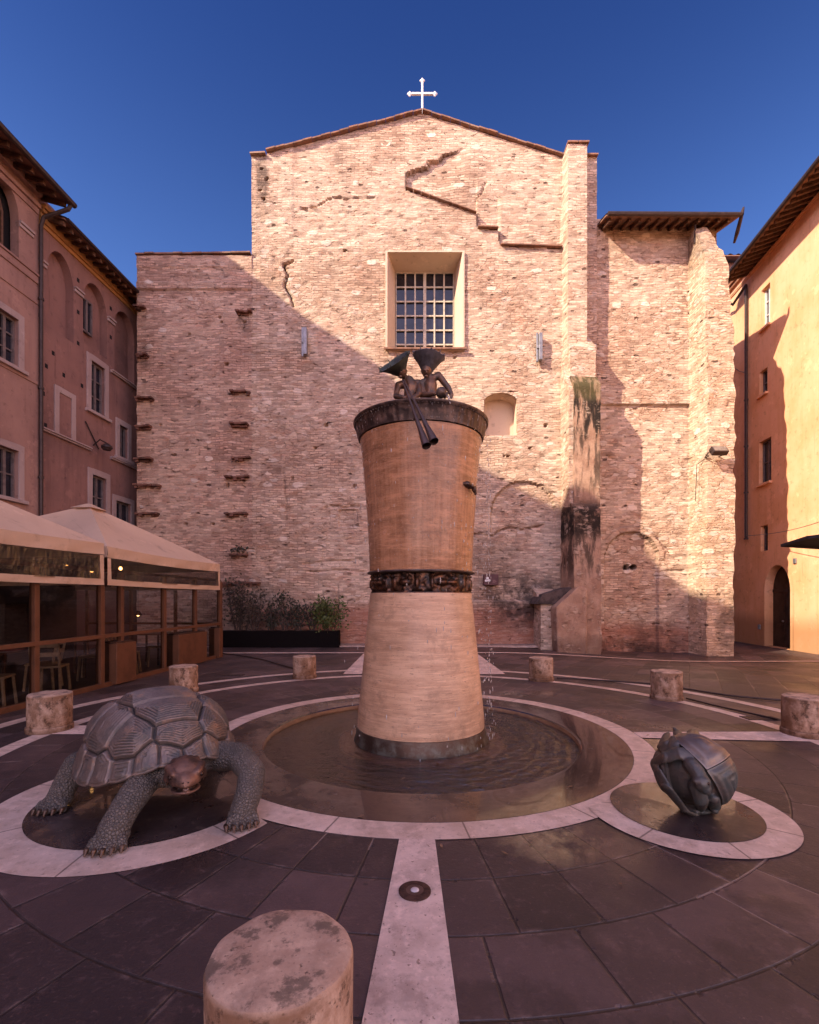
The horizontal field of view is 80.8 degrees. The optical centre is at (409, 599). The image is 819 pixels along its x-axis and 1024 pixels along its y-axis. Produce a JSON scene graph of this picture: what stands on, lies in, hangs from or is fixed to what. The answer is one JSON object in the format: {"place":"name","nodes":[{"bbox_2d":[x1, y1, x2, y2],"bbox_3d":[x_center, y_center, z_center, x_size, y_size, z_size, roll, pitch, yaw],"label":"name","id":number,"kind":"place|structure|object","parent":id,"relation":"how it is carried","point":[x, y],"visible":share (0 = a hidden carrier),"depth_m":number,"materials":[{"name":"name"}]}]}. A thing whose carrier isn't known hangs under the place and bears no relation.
{"place":"outdoors","nodes":[
{"label":"outdoors","id":0,"kind":"place"},
{"bbox_2d":[38,198,138,650],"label":"town house","id":1,"kind":"structure","parent":0,"point":[90,290],"depth_m":15.44,"materials":[{"name":"paint"}]},
{"bbox_2d":[83,297,92,336],"bbox_3d":[-10.523,-9.210,15.653,0.080,1.084,0.512,0,0,3],"label":"window","id":2,"kind":"structure","parent":1,"relation":"in","point":[87,306],"depth_m":15.69,"materials":[{"name":"grey glass"}]},
{"bbox_2d":[85,351,111,422],"bbox_3d":[-10.350,-7.013,15.941,0.270,1.931,1.138,0,0,3],"label":"window","id":3,"kind":"structure","parent":1,"relation":"in","point":[93,372],"depth_m":15.96,"materials":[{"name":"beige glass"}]},
{"bbox_2d":[85,421,112,450],"bbox_3d":[-10.020,-5.279,15.639,0.698,0.832,0.627,0,0,0],"label":"wall lantern","id":4,"kind":"object","parent":1,"relation":"attached to","point":[105,446],"depth_m":15.60,"materials":[{"name":"metal"}]},
{"bbox_2d":[88,467,109,513],"bbox_3d":[-10.338,-3.451,15.999,0.324,1.660,1.166,0,0,0],"label":"window","id":5,"kind":"structure","parent":1,"relation":"in","point":[95,484],"depth_m":16.13,"materials":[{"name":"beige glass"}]},
{"bbox_2d":[112,494,133,524],"bbox_3d":[-10.308,-3.136,17.237,0.195,1.065,1.188,0,0,3],"label":"window","id":6,"kind":"structure","parent":1,"relation":"in","point":[119,510],"depth_m":17.27,"materials":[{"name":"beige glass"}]},
{"bbox_2d":[114,417,134,464],"bbox_3d":[-10.271,-5.667,17.239,0.270,1.437,0.956,0,0,3],"label":"window","id":7,"kind":"structure","parent":1,"relation":"in","point":[119,431],"depth_m":17.27,"materials":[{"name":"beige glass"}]},
{"bbox_2d":[223,653,292,668],"bbox_3d":[-3.908,1.574,12.535,0.245,0.032,4.607,0,0,-42],"label":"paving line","id":8,"kind":"object","parent":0,"point":[259,659],"visible":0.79,"depth_m":12.69,"materials":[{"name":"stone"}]},
{"bbox_2d":[0,641,818,1023],"bbox_3d":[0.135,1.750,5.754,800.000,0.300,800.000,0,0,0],"label":"pavement","id":9,"kind":"structure","parent":0,"point":[560,925],"depth_m":2.58,"materials":[{"name":"grey stone"}]},
{"bbox_2d":[0,121,76,515],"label":"town house","id":10,"kind":"structure","parent":9,"relation":"on","point":[27,180],"depth_m":12.90,"materials":[{"name":"pink paint"}]},
{"bbox_2d":[0,199,2,244],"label":"arched window","id":11,"kind":"structure","parent":10,"relation":"in","point":[1,209],"depth_m":12.57,"materials":[{"name":"black glass"}]},
{"bbox_2d":[0,301,28,375],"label":"window","id":12,"kind":"structure","parent":10,"relation":"in","point":[7,325],"depth_m":12.78,"materials":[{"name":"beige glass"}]},
{"bbox_2d":[0,438,28,504],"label":"window","id":13,"kind":"structure","parent":10,"relation":"in","point":[7,457],"depth_m":12.78,"materials":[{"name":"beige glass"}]},
{"bbox_2d":[0,560,76,667],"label":"back screen","id":14,"kind":"object","parent":9,"relation":"on","point":[58,611],"visible":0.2,"depth_m":12.22,"materials":[{"name":"black glass"}]},
{"bbox_2d":[0,500,104,585],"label":"awning","id":15,"kind":"object","parent":14,"relation":"attached to","point":[23,533],"visible":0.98,"depth_m":7.69,"materials":[{"name":"beige fabric"}]},
{"bbox_2d":[53,725,86,733],"bbox_3d":[-3.326,1.592,5.899,1.835,0.001,0.407,0,0,0],"label":"paving strip","id":16,"kind":"object","parent":9,"relation":"on","point":[78,729],"visible":0.15,"depth_m":5.86,"materials":[{"name":"white stone"}]},
{"bbox_2d":[0,655,207,706],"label":"terrace floor","id":17,"kind":"structure","parent":9,"relation":"on","point":[88,680],"depth_m":9.83,"materials":[{"name":"brown wood"}]},
{"bbox_2d":[0,673,17,706],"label":"chair","id":18,"kind":"object","parent":17,"relation":"on","point":[3,676],"visible":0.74,"depth_m":7.01,"materials":[{"name":"brown wood"}]},
{"bbox_2d":[0,648,27,695],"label":"table","id":19,"kind":"object","parent":17,"relation":"on","point":[11,651],"visible":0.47,"depth_m":7.48,"materials":[{"name":"brown wood"}]},
{"bbox_2d":[22,643,65,691],"bbox_3d":[-6.432,1.138,8.502,0.523,0.866,0.473,0,0,-19],"label":"chair","id":20,"kind":"object","parent":17,"relation":"on","point":[62,649],"visible":0.4,"depth_m":8.36,"materials":[{"name":"brown wood"}]},
{"bbox_2d":[28,643,71,693],"bbox_3d":[-6.070,1.138,8.128,0.473,0.866,0.523,0,0,-17],"label":"chair","id":21,"kind":"object","parent":17,"relation":"on","point":[59,665],"visible":0.52,"depth_m":8.01,"materials":[{"name":"brown wood"}]},
{"bbox_2d":[52,639,95,677],"bbox_3d":[-6.811,1.195,9.947,0.720,0.750,0.720,0,0,0],"label":"table","id":22,"kind":"object","parent":17,"relation":"on","point":[84,659],"visible":0.41,"depth_m":9.63,"materials":[{"name":"brown wood"}]},
{"bbox_2d":[76,638,109,680],"bbox_3d":[-6.263,1.138,9.562,0.523,0.866,0.473,0,0,-25],"label":"chair","id":23,"kind":"object","parent":17,"relation":"on","point":[82,657],"visible":0.32,"depth_m":9.35,"materials":[{"name":"brown wood"}]},
{"bbox_2d":[0,559,221,714],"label":"glass screen","id":24,"kind":"object","parent":17,"relation":"on","point":[34,643],"visible":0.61,"depth_m":8.73,"materials":[{"name":"orange paint"}]},
{"bbox_2d":[0,504,219,590],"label":"awning","id":25,"kind":"object","parent":24,"relation":"attached to","point":[133,548],"visible":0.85,"depth_m":10.82,"materials":[{"name":"beige fabric"}]},
{"bbox_2d":[95,640,135,684],"bbox_3d":[-5.624,1.185,9.242,0.420,0.790,0.580,0,0,4],"label":"planter box","id":26,"kind":"object","parent":17,"relation":"on","point":[120,662],"visible":0.84,"depth_m":9.04,"materials":[{"name":"orange paint"}]},
{"bbox_2d":[110,637,141,673],"bbox_3d":[-6.013,1.138,10.220,0.522,0.866,0.473,0,0,-21],"label":"chair","id":27,"kind":"object","parent":17,"relation":"on","point":[138,653],"visible":0.31,"depth_m":10.31,"materials":[{"name":"brown wood"}]},
{"bbox_2d":[131,632,173,664],"bbox_3d":[-6.334,1.195,11.856,0.720,0.750,0.720,0,0,0],"label":"table","id":28,"kind":"object","parent":17,"relation":"on","point":[146,638],"visible":0.49,"depth_m":11.56,"materials":[{"name":"brown wood"}]},
{"bbox_2d":[146,630,171,666],"bbox_3d":[-5.986,1.138,11.500,0.523,0.866,0.473,0,0,-30],"label":"chair","id":29,"kind":"object","parent":17,"relation":"on","point":[148,653],"visible":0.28,"depth_m":11.28,"materials":[{"name":"brown wood"}]},
{"bbox_2d":[167,630,206,665],"bbox_3d":[-5.460,1.185,11.734,0.420,0.790,1.327,0,0,4],"label":"planter box","id":30,"kind":"object","parent":17,"relation":"on","point":[186,647],"visible":0.77,"depth_m":11.43,"materials":[{"name":"orange paint"}]},
{"bbox_2d":[209,627,222,657],"bbox_3d":[-5.303,1.165,13.194,0.300,0.830,0.205,0,0,4],"label":"planter box","id":31,"kind":"object","parent":17,"relation":"on","point":[216,641],"visible":0.91,"depth_m":13.09,"materials":[{"name":"orange paint"}]},
{"bbox_2d":[22,771,235,849],"bbox_3d":[-2.150,1.592,3.845,1.472,0.001,1.706,0,0,-40],"label":"tortoise paving disc","id":32,"kind":"object","parent":9,"relation":"on","point":[165,814],"visible":0.66,"depth_m":3.53,"materials":[{"name":"grey stone"}]},
{"bbox_2d":[31,686,264,857],"bbox_3d":[-1.981,1.153,3.797,1.550,0.872,1.909,0,0,-41],"label":"tortoise statue","id":33,"kind":"object","parent":32,"relation":"on","point":[144,744],"visible":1,"depth_m":3.46,"materials":[{"name":"grey metal"}]},
{"bbox_2d":[0,780,266,876],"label":"tortoise paving ring","id":34,"kind":"object","parent":9,"relation":"on","point":[22,853],"visible":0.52,"depth_m":3.05,"materials":[{"name":"white stone"}]},
{"bbox_2d":[169,664,198,691],"bbox_3d":[-3.924,1.376,8.364,0.490,0.468,0.489,0,0,31],"label":"stone bollard","id":35,"kind":"object","parent":9,"relation":"on","point":[185,675],"visible":0.74,"depth_m":8.19,"materials":[{"name":"stone"}]},
{"bbox_2d":[215,674,244,675],"bbox_3d":[-3.792,1.591,10.160,0.560,0.014,0.240,0,0,0],"label":"drain cover","id":36,"kind":"object","parent":9,"relation":"on","point":[229,674],"visible":1,"depth_m":10.15,"materials":[{"name":"metal"}]},
{"bbox_2d":[203,910,352,1023],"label":"stone bollard","id":37,"kind":"object","parent":9,"relation":"on","point":[285,967],"visible":1,"depth_m":1.49,"materials":[{"name":"stone"}]},
{"bbox_2d":[223,630,339,647],"bbox_3d":[-4.378,1.325,16.275,4.028,0.550,0.450,0,0,0],"label":"trough","id":38,"kind":"object","parent":9,"relation":"on","point":[277,639],"visible":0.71,"depth_m":16.05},
{"bbox_2d":[216,572,266,630],"bbox_3d":[-5.744,0.099,16.381,1.795,2.086,0.873,0,0,0],"label":"shrub","id":39,"kind":"object","parent":38,"relation":"on","point":[240,614],"visible":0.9,"depth_m":16.35,"materials":[{"name":"green plant"}]},
{"bbox_2d":[237,589,273,630],"bbox_3d":[-5.192,0.460,16.286,1.184,1.699,0.772,0,0,0],"label":"shrub","id":40,"kind":"object","parent":38,"relation":"in","point":[253,616],"visible":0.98,"depth_m":16.28,"materials":[{"name":"green plant"}]},
{"bbox_2d":[261,598,279,630],"bbox_3d":[-4.738,0.530,16.374,0.690,1.214,0.561,0,0,27],"label":"shrub","id":41,"kind":"object","parent":38,"relation":"on","point":[271,624],"visible":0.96,"depth_m":16.35,"materials":[{"name":"green plant"}]},
{"bbox_2d":[272,589,296,630],"bbox_3d":[-4.236,0.371,16.451,0.830,1.468,0.545,0,0,-23],"label":"shrub","id":42,"kind":"object","parent":38,"relation":"on","point":[279,605],"visible":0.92,"depth_m":16.37,"materials":[{"name":"green plant"}]},
{"bbox_2d":[288,600,308,630],"bbox_3d":[-3.781,0.573,16.372,0.702,1.144,0.484,0,0,-20],"label":"shrub","id":43,"kind":"object","parent":38,"relation":"on","point":[298,616],"visible":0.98,"depth_m":16.33,"materials":[{"name":"green plant"}]},
{"bbox_2d":[297,599,318,630],"bbox_3d":[-3.381,0.548,16.412,0.866,1.195,0.490,0,0,0],"label":"shrub","id":44,"kind":"object","parent":38,"relation":"in","point":[310,624],"visible":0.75,"depth_m":16.32,"materials":[{"name":"green plant"}]},
{"bbox_2d":[306,592,354,632],"bbox_3d":[-2.653,0.509,16.212,1.650,1.545,0.931,0,0,0],"label":"shrub","id":45,"kind":"object","parent":38,"relation":"in","point":[324,609],"visible":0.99,"depth_m":16.18,"materials":[{"name":"green plant"}]},
{"bbox_2d":[292,654,316,679],"bbox_3d":[-2.143,1.376,9.818,0.490,0.468,0.489,0,0,-43],"label":"stone bollard","id":46,"kind":"object","parent":9,"relation":"on","point":[304,667],"visible":0.99,"depth_m":9.62,"materials":[{"name":"stone"}]},
{"bbox_2d":[136,644,536,645],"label":"kerb","id":47,"kind":"structure","parent":9,"relation":"on","point":[364,644],"depth_m":16.62,"materials":[{"name":"stone"}]},
{"bbox_2d":[136,646,537,647],"bbox_3d":[-2.600,1.606,16.365,14.000,0.028,0.170,0,0,0],"label":"kerb strip","id":48,"kind":"object","parent":9,"relation":"on","point":[477,646],"visible":0.21,"depth_m":16.34,"materials":[{"name":"grey stone"}]},
{"bbox_2d":[0,670,780,727],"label":"paving ring","id":49,"kind":"object","parent":9,"relation":"on","point":[12,722],"visible":0.58,"depth_m":7.89,"materials":[{"name":"white stone"}]},
{"bbox_2d":[0,675,818,755],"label":"paving ring","id":50,"kind":"object","parent":9,"relation":"on","point":[6,749],"visible":0.62,"depth_m":6.99,"materials":[{"name":"white stone"}]},
{"bbox_2d":[24,689,73,735],"bbox_3d":[-4.407,1.376,5.907,0.489,0.468,0.490,0,0,16],"label":"stone bollard","id":51,"kind":"object","parent":50,"relation":"on","point":[49,711],"visible":0.99,"depth_m":5.73,"materials":[{"name":"stone"}]},
{"bbox_2d":[779,693,818,739],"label":"stone bollard","id":52,"kind":"object","parent":50,"relation":"on","point":[799,715],"visible":0.98,"depth_m":5.57,"materials":[{"name":"stone"}]},
{"bbox_2d":[362,838,458,1023],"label":"paving strip","id":53,"kind":"object","parent":9,"relation":"on","point":[412,981],"visible":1,"depth_m":2.15,"materials":[{"name":"white stone"}]},
{"bbox_2d":[399,881,430,901],"bbox_3d":[0.029,1.586,2.625,0.176,0.020,0.176,0,0,0],"label":"ground light","id":54,"kind":"object","parent":53,"relation":"on","point":[413,891],"visible":1,"depth_m":2.61,"materials":[{"name":"metal"}]},
{"bbox_2d":[344,653,504,673],"bbox_3d":[0.315,1.592,12.275,3.470,0.001,3.950,0,0,0],"label":"paving strip","id":55,"kind":"object","parent":9,"relation":"on","point":[356,667],"visible":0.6,"depth_m":11.29,"materials":[{"name":"white stone"}]},
{"bbox_2d":[218,398,633,821],"bbox_3d":[0.135,-0.162,5.754,4.610,3.844,4.610,0,0,0],"label":"fountain","id":56,"kind":"object","parent":9,"relation":"on","point":[436,679],"visible":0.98,"depth_m":5.14,"materials":[{"name":"stone"}]},
{"bbox_2d":[379,350,421,398],"bbox_3d":[-0.098,-2.290,5.099,0.482,0.752,0.351,0,0,0],"label":"bronze statue","id":57,"kind":"object","parent":56,"relation":"on","point":[396,366],"visible":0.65,"depth_m":5.13,"materials":[{"name":"brown metal"}]},
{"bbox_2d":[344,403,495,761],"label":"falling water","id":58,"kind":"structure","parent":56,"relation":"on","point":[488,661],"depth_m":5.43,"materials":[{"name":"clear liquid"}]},
{"bbox_2d":[402,379,438,449],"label":"twin pipes","id":59,"kind":"object","parent":56,"relation":"attached to","point":[426,443],"visible":1,"depth_m":4.65,"materials":[{"name":"brown metal"}]},
{"bbox_2d":[264,708,579,793],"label":"water","id":60,"kind":"structure","parent":56,"relation":"in","point":[518,749],"depth_m":4.95,"materials":[{"name":"beige liquid"}]},
{"bbox_2d":[412,346,453,398],"bbox_3d":[0.248,-2.284,5.180,0.438,0.738,0.372,0,0,0],"label":"bronze statue","id":61,"kind":"object","parent":56,"relation":"on","point":[429,361],"visible":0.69,"depth_m":5.12,"materials":[{"name":"brown metal"}]},
{"bbox_2d":[436,387,448,398],"bbox_3d":[0.342,-2.156,5.030,0.134,0.127,0.124,0,0,0],"label":"jug","id":62,"kind":"object","parent":56,"relation":"on","point":[441,392],"visible":1,"depth_m":4.99,"materials":[{"name":"brown metal"}]},
{"bbox_2d":[132,78,744,655],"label":"church","id":63,"kind":"structure","parent":9,"relation":"on","point":[586,368],"depth_m":17.00,"materials":[{"name":"brick"}]},
{"bbox_2d":[230,545,248,553],"bbox_3d":[-5.976,-1.739,16.864,0.626,0.369,0.350,0,0,0],"label":"weed","id":64,"kind":"object","parent":63,"relation":"on","point":[238,549],"visible":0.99,"depth_m":16.86,"materials":[{"name":"green plant"}]},
{"bbox_2d":[384,251,466,350],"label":"window","id":65,"kind":"structure","parent":63,"relation":"in","point":[424,290],"depth_m":17.82,"materials":[{"name":"paint"}]},
{"bbox_2d":[483,574,498,584],"bbox_3d":[2.851,-0.696,16.890,0.514,0.375,0.181,0,0,0],"label":"wall sign","id":66,"kind":"object","parent":63,"relation":"attached to","point":[494,578],"visible":0.93,"depth_m":16.81,"materials":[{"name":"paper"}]},
{"bbox_2d":[695,446,728,500],"bbox_3d":[10.122,-4.206,16.081,0.674,1.657,0.861,0,0,0],"label":"floodlight","id":67,"kind":"object","parent":63,"relation":"attached to","point":[719,451],"visible":1,"depth_m":15.75,"materials":[{"name":"metal"}]},
{"bbox_2d":[229,694,654,838],"bbox_3d":[0.135,1.596,5.754,5.100,0.001,5.100,0,0,0],"label":"paving ring","id":68,"kind":"object","parent":9,"relation":"on","point":[643,751],"visible":0.68,"depth_m":3.50,"materials":[{"name":"white stone"}]},
{"bbox_2d":[276,684,739,883],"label":"leaf litter","id":69,"kind":"object","parent":9,"relation":"on","point":[441,845],"visible":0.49,"depth_m":4.20,"materials":[{"name":"brown plant"}]},
{"bbox_2d":[223,652,803,661],"bbox_3d":[2.750,1.727,14.443,19.504,0.279,0.220,0,0,-1],"label":"paving line","id":70,"kind":"object","parent":9,"relation":"on","point":[517,652],"visible":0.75,"depth_m":14.45,"materials":[{"name":"white stone"}]},
{"bbox_2d":[528,656,553,681],"bbox_3d":[2.605,1.376,9.539,0.488,0.468,0.490,0,0,-28],"label":"stone bollard","id":71,"kind":"object","parent":9,"relation":"on","point":[540,668],"visible":0.99,"depth_m":9.35,"materials":[{"name":"stone"}]},
{"bbox_2d":[650,669,683,701],"bbox_3d":[4.141,1.376,7.754,0.490,0.468,0.489,0,0,-12],"label":"stone bollard","id":72,"kind":"object","parent":9,"relation":"on","point":[666,685],"visible":1,"depth_m":7.57,"materials":[{"name":"stone"}]},
{"bbox_2d":[557,677,780,700],"bbox_3d":[4.692,1.574,8.590,4.083,0.032,0.446,0,0,38],"label":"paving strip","id":73,"kind":"object","parent":9,"relation":"on","point":[683,688],"visible":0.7,"depth_m":8.37,"materials":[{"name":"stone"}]},
{"bbox_2d":[610,783,766,841],"bbox_3d":[2.083,1.588,3.668,1.025,0.001,1.025,0,0,0],"label":"turtle paving disc","id":74,"kind":"object","parent":9,"relation":"on","point":[652,805],"visible":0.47,"depth_m":3.51,"materials":[{"name":"grey stone"}]},
{"bbox_2d":[650,727,737,815],"bbox_3d":[2.130,1.311,3.613,0.567,0.627,0.537,0,0,-33],"label":"turtle statue","id":75,"kind":"object","parent":74,"relation":"on","point":[695,772],"visible":1,"depth_m":3.48,"materials":[{"name":"grey metal"}]},
{"bbox_2d":[589,775,803,858],"bbox_3d":[2.154,1.592,3.591,1.424,0.001,1.216,0,0,-43],"label":"turtle paving ring","id":76,"kind":"object","parent":9,"relation":"on","point":[782,835],"visible":0.83,"depth_m":3.24,"materials":[{"name":"white stone"}]},
{"bbox_2d":[634,731,807,740],"bbox_3d":[3.596,1.592,5.609,1.835,0.001,0.407,0,0,0],"label":"paving strip","id":77,"kind":"object","parent":9,"relation":"on","point":[775,736],"visible":0.73,"depth_m":5.64,"materials":[{"name":"white stone"}]},
{"bbox_2d":[686,697,778,719],"bbox_3d":[4.617,1.576,7.006,0.062,0.028,1.422,0,0,-18],"label":"paving strip","id":78,"kind":"object","parent":9,"relation":"on","point":[732,709],"visible":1,"depth_m":6.90,"materials":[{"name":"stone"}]},
{"bbox_2d":[724,253,740,268],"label":"house","id":79,"kind":"structure","parent":9,"relation":"on","point":[731,259],"depth_m":24.31,"materials":[{"name":"paint"}]},
{"bbox_2d":[739,716,780,719],"bbox_3d":[4.718,1.591,6.471,0.440,0.014,0.200,0,0,0],"label":"drain cover","id":80,"kind":"object","parent":9,"relation":"on","point":[754,718],"visible":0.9,"depth_m":6.43,"materials":[{"name":"metal"}]},
{"bbox_2d":[728,156,818,653],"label":"corner house","id":81,"kind":"structure","parent":9,"relation":"on","point":[773,281],"depth_m":18.83,"materials":[{"name":"orange paint"}]},
{"bbox_2d":[756,370,767,399],"bbox_3d":[14.603,-8.895,19.789,0.330,1.097,0.662,0,0,7],"label":"window","id":82,"kind":"structure","parent":81,"relation":"in","point":[765,391],"depth_m":19.98,"materials":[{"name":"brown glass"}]},
{"bbox_2d":[756,439,771,487],"bbox_3d":[14.589,-5.605,19.679,0.330,1.866,0.936,0,0,7],"label":"window","id":83,"kind":"structure","parent":81,"relation":"in","point":[767,444],"depth_m":19.84,"materials":[{"name":"brown glass"}]},
{"bbox_2d":[758,286,770,333],"bbox_3d":[14.584,-11.904,19.637,0.330,1.739,0.704,0,0,7],"label":"window","id":84,"kind":"structure","parent":81,"relation":"in","point":[767,292],"depth_m":19.78,"materials":[{"name":"white paint"}]},
{"bbox_2d":[764,525,767,550],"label":"window","id":85,"kind":"structure","parent":81,"relation":"in","point":[765,527],"depth_m":19.91,"materials":[{"name":"brown glass"}]},
{"bbox_2d":[772,567,789,647],"bbox_3d":[14.732,0.217,18.849,0.200,3.366,1.794,0,0,7],"label":"door","id":86,"kind":"structure","parent":81,"relation":"in","point":[781,587],"depth_m":19.09,"materials":[{"name":"brown wood"}]},
{"bbox_2d":[748,522,818,535],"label":"overhead wire","id":87,"kind":"object","parent":81,"relation":"attached to","point":[784,531],"visible":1,"depth_m":17.09,"materials":[{"name":"metal"}]},
{"bbox_2d":[781,534,818,548],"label":"parasol","id":88,"kind":"object","parent":9,"relation":"on","point":[809,542],"visible":1,"depth_m":9.14,"materials":[{"name":"fabric"}]}
]}

